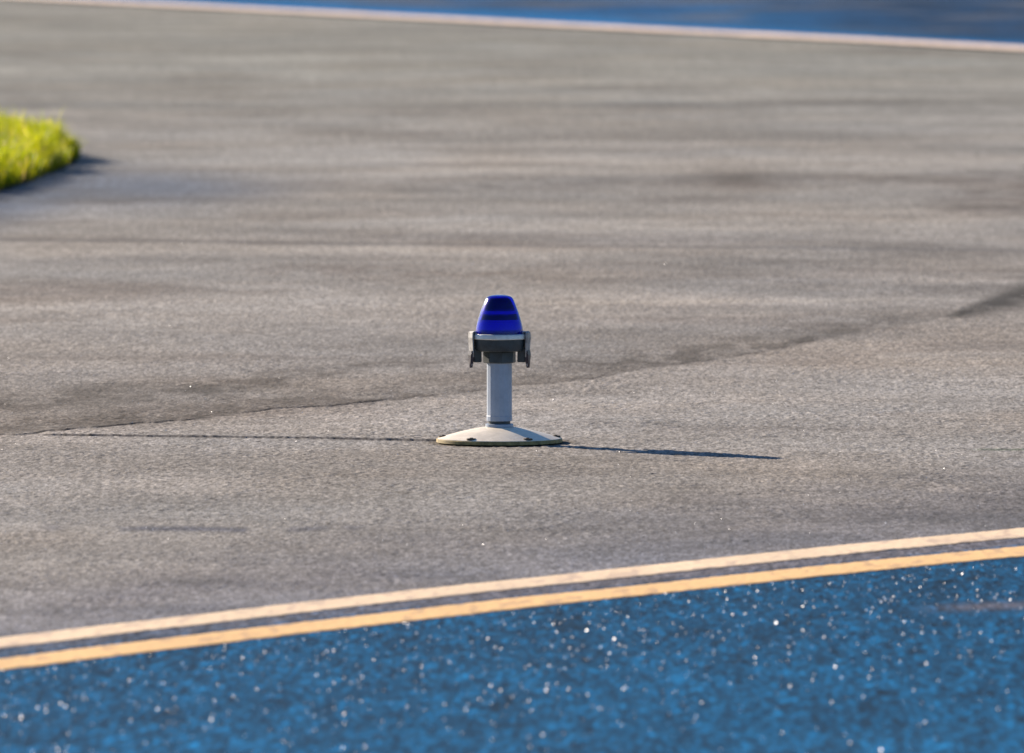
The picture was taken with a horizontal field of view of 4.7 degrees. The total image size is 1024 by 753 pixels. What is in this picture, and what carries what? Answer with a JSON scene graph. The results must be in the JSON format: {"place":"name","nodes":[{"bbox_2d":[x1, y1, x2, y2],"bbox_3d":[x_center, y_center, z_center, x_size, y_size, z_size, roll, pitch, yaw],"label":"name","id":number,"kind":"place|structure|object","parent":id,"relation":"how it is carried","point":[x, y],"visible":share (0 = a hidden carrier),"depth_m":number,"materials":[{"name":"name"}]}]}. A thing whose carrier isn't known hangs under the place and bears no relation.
{"place":"outdoors","nodes":[
{"label":"outdoors","id":0,"kind":"place"},
{"bbox_2d":[0,104,85,191],"bbox_3d":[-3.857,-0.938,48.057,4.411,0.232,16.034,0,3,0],"label":"grass","id":1,"kind":"structure","parent":0,"point":[30,150],"depth_m":47.42,"materials":[{"name":"green plant"}]},
{"bbox_2d":[0,0,1023,637],"bbox_3d":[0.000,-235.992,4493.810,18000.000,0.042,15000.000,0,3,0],"label":"pavement","id":2,"kind":"structure","parent":0,"point":[702,260],"depth_m":36.95,"materials":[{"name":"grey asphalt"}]},
{"bbox_2d":[436,295,562,444],"bbox_3d":[-0.030,-0.020,29.778,0.302,0.351,0.302,0,3,0],"label":"taxiway edge light","id":3,"kind":"object","parent":2,"relation":"on","point":[499,337],"visible":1,"depth_m":29.74,"materials":[{"name":"beige paint"}]},
{"bbox_2d":[0,537,1023,752],"bbox_3d":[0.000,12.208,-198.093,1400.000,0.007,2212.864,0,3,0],"label":"taxiway asphalt","id":4,"kind":"structure","parent":0,"point":[760,722],"depth_m":22.44,"materials":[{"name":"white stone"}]},
{"bbox_2d":[0,546,1023,669],"bbox_3d":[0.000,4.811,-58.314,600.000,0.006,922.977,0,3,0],"label":"yellow line","id":5,"kind":"object","parent":4,"relation":"on","point":[70,655],"visible":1,"depth_m":24.18,"materials":[{"name":"paint"}]},
{"bbox_2d":[0,528,1023,647],"bbox_3d":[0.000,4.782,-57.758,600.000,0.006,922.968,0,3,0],"label":"yellow line","id":6,"kind":"object","parent":4,"relation":"on","point":[164,623],"visible":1,"depth_m":24.75,"materials":[{"name":"paint"}]},
{"bbox_2d":[126,0,1023,45],"bbox_3d":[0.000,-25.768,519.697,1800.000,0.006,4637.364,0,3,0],"label":"runway asphalt","id":7,"kind":"structure","parent":0,"point":[999,22],"depth_m":72.51,"materials":[{"name":"blue asphalt"}]},
{"bbox_2d":[58,0,1023,49],"bbox_3d":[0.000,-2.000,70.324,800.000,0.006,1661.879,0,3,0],"label":"white line","id":8,"kind":"object","parent":7,"relation":"on","point":[960,44],"visible":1,"depth_m":69.68,"materials":[{"name":"paint"}]}
]}

